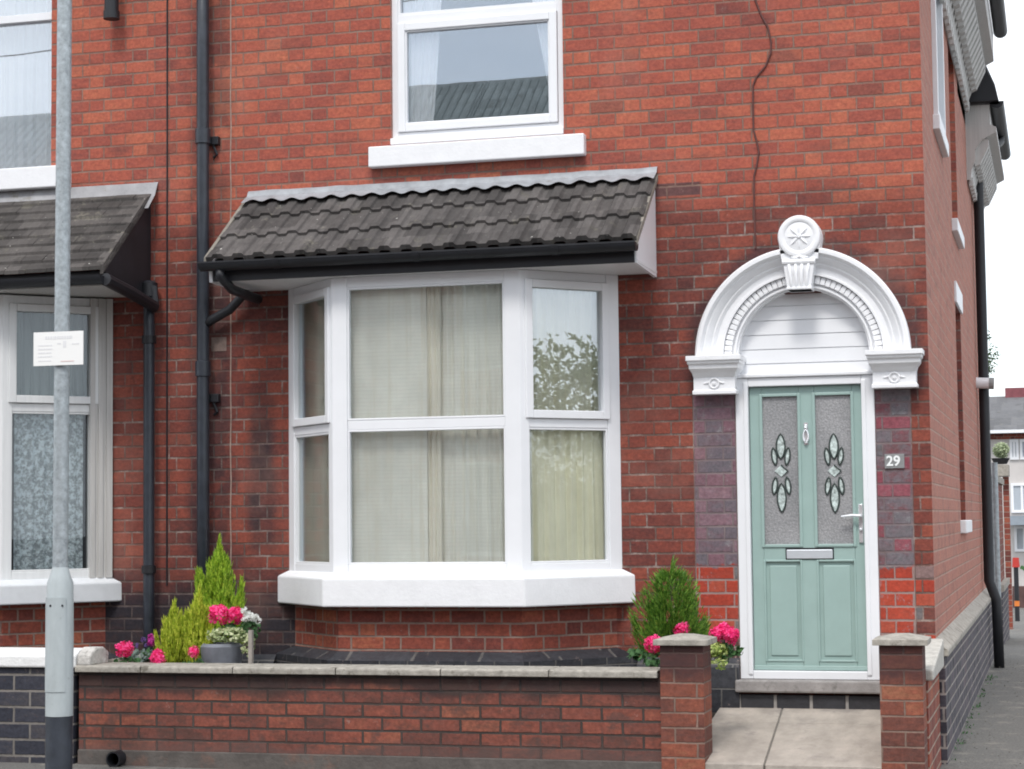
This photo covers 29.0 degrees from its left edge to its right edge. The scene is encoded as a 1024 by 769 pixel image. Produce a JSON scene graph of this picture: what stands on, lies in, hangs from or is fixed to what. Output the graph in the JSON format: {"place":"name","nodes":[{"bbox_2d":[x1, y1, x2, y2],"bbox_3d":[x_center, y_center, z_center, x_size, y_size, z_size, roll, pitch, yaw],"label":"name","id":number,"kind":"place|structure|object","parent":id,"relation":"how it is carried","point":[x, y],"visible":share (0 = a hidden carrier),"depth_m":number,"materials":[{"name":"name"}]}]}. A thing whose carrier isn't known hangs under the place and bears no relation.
{"place":"outdoors","nodes":[
{"label":"outdoors","id":0,"kind":"place"},
{"bbox_2d":[240,607,260,638],"bbox_3d":[-1.719,1.576,13.030,0.138,0.228,0.166,0,-4,-15],"label":"daisy plant","id":1,"kind":"object","parent":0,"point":[251,621],"visible":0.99,"depth_m":13.02,"materials":[{"name":"white plant"}]},
{"bbox_2d":[0,594,1023,768],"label":"pavement","id":2,"kind":"structure","parent":0,"point":[1008,744],"depth_m":14.83,"materials":[{"name":"grey concrete"}]},
{"bbox_2d":[0,647,107,763],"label":"garden wall","id":3,"kind":"structure","parent":2,"relation":"on","point":[22,705],"depth_m":12.94,"materials":[{"name":"grey brick"}]},
{"bbox_2d":[45,0,73,768],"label":"lamp post","id":4,"kind":"object","parent":2,"relation":"on","point":[59,643],"visible":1,"depth_m":12.02,"materials":[{"name":"metal"}]},
{"bbox_2d":[45,597,65,691],"bbox_3d":[-2.760,1.569,11.923,0.139,0.566,0.036,-2,-4,15],"label":"access door","id":5,"kind":"structure","parent":4,"relation":"in","point":[55,615],"depth_m":11.91,"materials":[{"name":"grey paint"}]},
{"bbox_2d":[33,331,83,365],"bbox_3d":[-2.750,-0.216,12.100,0.335,0.206,0.113,-2,-4,15],"label":"street sign","id":6,"kind":"object","parent":4,"relation":"attached to","point":[58,348],"visible":1,"depth_m":12.05,"materials":[{"name":"plastic"}]},
{"bbox_2d":[0,0,166,659],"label":"terraced house","id":7,"kind":"structure","parent":2,"relation":"on","point":[118,207],"depth_m":14.45,"materials":[{"name":"brick"}]},
{"bbox_2d":[0,0,51,168],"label":"net curtain","id":8,"kind":"object","parent":7,"relation":"hanging from","point":[25,91],"visible":0.77,"depth_m":15.09,"materials":[{"name":"white fabric"}]},
{"bbox_2d":[0,12,55,191],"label":"window","id":9,"kind":"structure","parent":7,"relation":"in","point":[38,177],"depth_m":14.77,"materials":[{"name":"white plastic"}]},
{"bbox_2d":[13,414,82,569],"bbox_3d":[-3.361,0.775,14.344,0.513,1.202,0.022,2,-5,-33],"label":"lace curtain","id":10,"kind":"object","parent":7,"relation":"hanging from","point":[33,489],"visible":0.78,"depth_m":14.31,"materials":[{"name":"fabric"}]},
{"bbox_2d":[16,312,86,396],"bbox_3d":[-3.334,-0.222,14.438,0.591,0.719,0.036,2,-5,-31],"label":"net curtain","id":11,"kind":"object","parent":7,"relation":"hanging from","point":[34,380],"visible":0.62,"depth_m":14.38,"materials":[{"name":"grey fabric"}]},
{"bbox_2d":[0,295,121,604],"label":"bay window","id":12,"kind":"structure","parent":7,"relation":"in","point":[93,583],"depth_m":14.36,"materials":[{"name":"white plastic"}]},
{"bbox_2d":[106,750,125,766],"bbox_3d":[-2.535,2.404,12.720,0.100,0.100,0.140,-2,-4,15],"label":"drain pipe","id":13,"kind":"object","parent":2,"relation":"on","point":[111,761],"visible":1,"depth_m":12.68,"materials":[{"name":"black plastic"}]},
{"bbox_2d":[108,655,185,662],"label":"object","id":14,"kind":"structure","parent":2,"relation":"on","point":[110,660],"depth_m":13.12,"materials":[{"name":"plant"}]},
{"bbox_2d":[114,641,140,661],"bbox_3d":[-2.553,1.810,13.114,0.186,0.232,0.153,2,-4,-29],"label":"geranium","id":15,"kind":"object","parent":14,"relation":"on","point":[121,647],"visible":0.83,"depth_m":13.08,"materials":[{"name":"pink plant"}]},
{"bbox_2d":[122,637,152,661],"bbox_3d":[-2.491,1.782,13.255,0.264,0.175,0.168,-2,-4,15],"label":"bedding plant","id":16,"kind":"object","parent":14,"relation":"on","point":[136,653],"visible":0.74,"depth_m":13.23,"materials":[{"name":"green plant"}]},
{"bbox_2d":[142,633,159,662],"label":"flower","id":17,"kind":"object","parent":16,"relation":"on","point":[150,639],"visible":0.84,"depth_m":13.21,"materials":[{"name":"purple plant"}]},
{"bbox_2d":[75,662,661,768],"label":"garden wall","id":18,"kind":"structure","parent":2,"relation":"on","point":[267,716],"depth_m":12.33,"materials":[{"name":"brick"}]},
{"bbox_2d":[148,648,165,662],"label":"geranium","id":19,"kind":"object","parent":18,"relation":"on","point":[156,656],"visible":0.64,"depth_m":12.97,"materials":[{"name":"pink plant"}]},
{"bbox_2d":[166,0,1010,763],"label":"terraced house","id":20,"kind":"structure","parent":2,"relation":"on","point":[758,226],"depth_m":13.45,"materials":[{"name":"brick"}]},
{"bbox_2d":[350,287,427,561],"bbox_3d":[-0.902,0.281,13.471,0.682,1.949,0.017,-2,-4,15],"label":"net curtain","id":21,"kind":"object","parent":20,"relation":"hanging from","point":[389,468],"visible":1,"depth_m":13.45,"materials":[{"name":"fabric"}]},
{"bbox_2d":[402,0,440,122],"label":"voile curtain","id":22,"kind":"object","parent":20,"relation":"hanging from","point":[423,55],"visible":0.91,"depth_m":14.17,"materials":[{"name":"white fabric"}]},
{"bbox_2d":[421,287,441,561],"bbox_3d":[-0.550,0.271,13.389,0.140,1.949,0.032,-2,-4,15],"label":"drape","id":23,"kind":"object","parent":20,"relation":"hanging from","point":[433,410],"visible":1,"depth_m":13.38,"materials":[{"name":"beige fabric"}]},
{"bbox_2d":[278,269,634,606],"bbox_3d":[-0.510,0.382,13.516,2.597,2.237,0.717,-2,-4,15],"label":"bay window","id":24,"kind":"structure","parent":20,"relation":"in","point":[322,572],"depth_m":13.38,"materials":[{"name":"white plastic"}]},
{"bbox_2d":[368,0,585,168],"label":"window","id":25,"kind":"structure","parent":20,"relation":"in","point":[521,147],"depth_m":13.92,"materials":[{"name":"white plastic"}]},
{"bbox_2d":[435,284,532,561],"bbox_3d":[-0.232,0.263,13.319,0.752,1.949,0.039,-2,-4,17],"label":"net curtain","id":26,"kind":"object","parent":20,"relation":"hanging from","point":[472,460],"visible":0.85,"depth_m":13.33,"materials":[{"name":"fabric"}]},
{"bbox_2d":[532,0,554,80],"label":"voile curtain","id":27,"kind":"object","parent":20,"relation":"hanging from","point":[542,28],"visible":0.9,"depth_m":13.94,"materials":[{"name":"white fabric"}]},
{"bbox_2d":[532,288,604,560],"bbox_3d":[0.337,0.261,13.380,0.723,1.949,0.044,2,-4,-29],"label":"drape","id":28,"kind":"object","parent":20,"relation":"hanging from","point":[568,494],"visible":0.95,"depth_m":13.40,"materials":[{"name":"beige fabric"}]},
{"bbox_2d":[749,385,867,670],"bbox_3d":[1.964,0.950,13.140,0.745,1.884,0.107,-2,-4,15],"label":"door","id":29,"kind":"structure","parent":20,"relation":"in","point":[807,501],"depth_m":13.15,"materials":[{"name":"green plastic"}]},
{"bbox_2d":[884,454,904,468],"bbox_3d":[2.512,0.503,12.985,0.128,0.095,0.017,-2,-4,15],"label":"house number plate","id":30,"kind":"object","parent":20,"relation":"attached to","point":[894,460],"visible":1,"depth_m":12.98,"materials":[{"name":"grey metal"}]},
{"bbox_2d":[931,0,948,157],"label":"window","id":31,"kind":"structure","parent":20,"relation":"in","point":[939,121],"depth_m":14.98,"materials":[{"name":"white plastic"}]},
{"bbox_2d":[952,218,964,248],"bbox_3d":[3.806,-2.122,17.226,0.170,1.750,1.200,-2,-4,15],"label":"window","id":32,"kind":"structure","parent":20,"relation":"in","point":[956,228],"depth_m":16.86,"materials":[{"name":"white plastic"}]},
{"bbox_2d":[954,281,971,532],"bbox_3d":[3.846,0.220,17.115,0.170,2.120,1.100,-2,-4,15],"label":"window","id":33,"kind":"structure","parent":20,"relation":"in","point":[966,525],"depth_m":16.78,"materials":[{"name":"white plastic"}]},
{"bbox_2d":[653,633,716,768],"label":"gate pillar","id":34,"kind":"structure","parent":2,"relation":"on","point":[686,700],"depth_m":11.78,"materials":[{"name":"brick"}]},
{"bbox_2d":[764,709,782,768],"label":"path base","id":35,"kind":"object","parent":2,"relation":"on","point":[773,737],"visible":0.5,"depth_m":12.30,"materials":[{"name":"concrete"}]},
{"bbox_2d":[705,707,881,768],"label":"path","id":36,"kind":"structure","parent":35,"relation":"on","point":[811,738],"depth_m":12.20,"materials":[{"name":"beige concrete"}]},
{"bbox_2d":[925,639,943,768],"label":"return wall","id":37,"kind":"structure","parent":2,"relation":"on","point":[934,654],"depth_m":12.16,"materials":[{"name":"brick"}]},
{"bbox_2d":[951,675,997,760],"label":"weeds","id":38,"kind":"object","parent":2,"relation":"on","point":[977,706],"visible":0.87,"depth_m":15.50,"materials":[{"name":"green plant"}]},
{"bbox_2d":[960,664,1023,763],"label":"grit","id":39,"kind":"object","parent":2,"relation":"on","point":[994,713],"visible":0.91,"depth_m":15.73,"materials":[{"name":"gravel"}]},
{"bbox_2d":[988,330,998,374],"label":"tree","id":40,"kind":"object","parent":2,"relation":"on","point":[990,354],"visible":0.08,"depth_m":47.82,"materials":[{"name":"green plant"}]},
{"bbox_2d":[991,462,1000,595],"bbox_3d":[5.606,2.048,22.851,0.070,2.293,0.070,-2,-4,15],"label":"gate post","id":41,"kind":"object","parent":2,"relation":"on","point":[996,536],"visible":0.66,"depth_m":22.85,"materials":[{"name":"metal"}]},
{"bbox_2d":[991,474,1009,643],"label":"yard wall","id":42,"kind":"structure","parent":2,"relation":"on","point":[1005,582],"depth_m":26.57,"materials":[{"name":"brick"}]},
{"bbox_2d":[998,464,1012,628],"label":"gate pier","id":43,"kind":"structure","parent":2,"relation":"on","point":[1004,471],"depth_m":32.12,"materials":[{"name":"brick"}]},
{"bbox_2d":[991,442,1009,463],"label":"potted shrub","id":44,"kind":"object","parent":43,"relation":"on","point":[1000,450],"visible":1,"depth_m":32.17,"materials":[{"name":"green plant"}]},
{"bbox_2d":[1012,558,1019,620],"bbox_3d":[9.653,3.992,37.822,0.150,1.358,0.150,-2,-4,15],"label":"bollard","id":45,"kind":"object","parent":2,"relation":"on","point":[1015,563],"visible":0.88,"depth_m":37.79,"materials":[{"name":"black plastic"}]},
{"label":"garden bed","id":46,"kind":"structure","parent":2,"relation":"on","visible":0},
{"bbox_2d":[152,598,184,662],"bbox_3d":[-2.256,1.699,13.187,0.202,0.581,0.233,-4,-5,38],"label":"conifer","id":47,"kind":"object","parent":46,"relation":"on","point":[170,646],"visible":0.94,"depth_m":13.15,"materials":[{"name":"green plant"}]},
{"bbox_2d":[182,645,204,662],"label":"geranium","id":48,"kind":"object","parent":46,"relation":"in","point":[192,650],"visible":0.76,"depth_m":12.93,"materials":[{"name":"pink plant"}]},
{"bbox_2d":[180,583,216,662],"bbox_3d":[-2.090,1.657,13.211,0.289,0.670,0.241,-2,-4,15],"label":"conifer","id":49,"kind":"object","parent":46,"relation":"on","point":[196,625],"visible":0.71,"depth_m":13.15,"materials":[{"name":"green plant"}]},
{"bbox_2d":[200,642,242,662],"bbox_3d":[-1.921,1.964,13.088,0.278,0.503,0.278,-2,-4,15],"label":"planter","id":50,"kind":"object","parent":46,"relation":"on","point":[223,652],"visible":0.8,"depth_m":12.99,"materials":[{"name":"plastic"}]},
{"bbox_2d":[189,533,246,643],"bbox_3d":[-2.010,1.476,13.614,0.375,0.925,0.395,-2,-4,15],"label":"conifer","id":51,"kind":"object","parent":50,"relation":"in","point":[216,583],"visible":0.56,"depth_m":13.55,"materials":[{"name":"green plant"}]},
{"bbox_2d":[207,604,243,637],"bbox_3d":[-1.883,1.579,13.118,0.271,0.246,0.172,-1,-4,6],"label":"geranium","id":52,"kind":"object","parent":50,"relation":"in","point":[233,613],"visible":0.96,"depth_m":13.09,"materials":[{"name":"pink plant"}]},
{"bbox_2d":[206,627,254,656],"bbox_3d":[-1.852,1.698,13.036,0.342,0.200,0.169,-2,-4,15],"label":"trailing plant","id":53,"kind":"object","parent":50,"relation":"in","point":[216,635],"visible":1,"depth_m":13.01,"materials":[{"name":"green plant"}]},
{"bbox_2d":[248,630,253,663],"bbox_3d":[-1.706,1.905,12.923,0.026,0.594,0.030,-2,-4,15],"label":"timber stake","id":54,"kind":"object","parent":46,"relation":"on","point":[250,646],"visible":0.36,"depth_m":12.93,"materials":[{"name":"beige wood"}]},
{"bbox_2d":[625,648,648,660],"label":"bedding plant","id":55,"kind":"object","parent":46,"relation":"on","point":[635,653],"visible":0.89,"depth_m":12.54,"materials":[{"name":"green plant"}]},
{"bbox_3d":[1.082,1.901,12.313,0.240,0.456,0.240,-2,-4,15],"label":"flower pot","id":56,"kind":"object","parent":46,"relation":"on","visible":0},
{"bbox_2d":[638,634,660,666],"bbox_3d":[0.866,1.664,12.259,0.175,0.236,0.182,1,-4,-27],"label":"geranium","id":57,"kind":"object","parent":56,"relation":"in","point":[653,655],"visible":0.64,"depth_m":12.22,"materials":[{"name":"pink plant"}]},
{"bbox_2d":[626,555,712,652],"bbox_3d":[1.008,1.453,12.555,0.536,0.758,0.581,-3,-5,33],"label":"conifer bush","id":58,"kind":"object","parent":56,"relation":"in","point":[656,608],"visible":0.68,"depth_m":12.50,"materials":[{"name":"green plant"}]},
{"bbox_2d":[673,622,689,633],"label":"geranium","id":59,"kind":"object","parent":56,"relation":"in","point":[679,628],"visible":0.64,"depth_m":12.37,"materials":[{"name":"pink plant"}]},
{"bbox_2d":[711,641,728,669],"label":"trailing plant","id":60,"kind":"object","parent":56,"relation":"in","point":[716,646],"visible":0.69,"depth_m":12.19,"materials":[{"name":"green plant"}]},
{"bbox_2d":[708,622,743,662],"bbox_3d":[1.308,1.594,12.237,0.261,0.254,0.173,-3,-5,34],"label":"geranium","id":61,"kind":"object","parent":56,"relation":"in","point":[723,631],"visible":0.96,"depth_m":12.20,"materials":[{"name":"pink plant"}]},
{"bbox_2d":[872,633,930,768],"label":"gate pillar","id":62,"kind":"structure","parent":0,"point":[903,702],"depth_m":11.44,"materials":[{"name":"brick"}]},
{"bbox_2d":[984,0,1023,396],"label":"sky","id":63,"kind":"structure","parent":0,"point":[1004,216],"materials":[{"name":"white"}]},
{"label":"ground","id":64,"kind":"structure","parent":0,"visible":0},
{"bbox_2d":[989,387,1023,585],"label":"brick house","id":65,"kind":"structure","parent":64,"relation":"on","point":[1006,418],"depth_m":53.47,"materials":[{"name":"white brick"}]},
{"bbox_2d":[1009,439,1018,459],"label":"window","id":66,"kind":"structure","parent":65,"relation":"in","point":[1014,443],"depth_m":53.46,"materials":[{"name":"white plastic"}]},
{"bbox_2d":[1011,483,1023,512],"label":"window","id":67,"kind":"structure","parent":65,"relation":"in","point":[1017,489],"depth_m":53.38,"materials":[{"name":"white plastic"}]},
{"bbox_2d":[1014,526,1023,551],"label":"window","id":68,"kind":"structure","parent":65,"relation":"in","point":[1018,530],"depth_m":53.29,"materials":[{"name":"white plastic"}]},
{"bbox_2d":[1020,439,1023,459],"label":"window","id":69,"kind":"structure","parent":65,"relation":"in","point":[1021,440],"depth_m":53.41,"materials":[{"name":"white plastic"}]},
{"bbox_2d":[1012,586,1023,607],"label":"wall","id":70,"kind":"structure","parent":64,"relation":"on","point":[1021,594],"depth_m":45.51,"materials":[{"name":"brick"}]}
]}

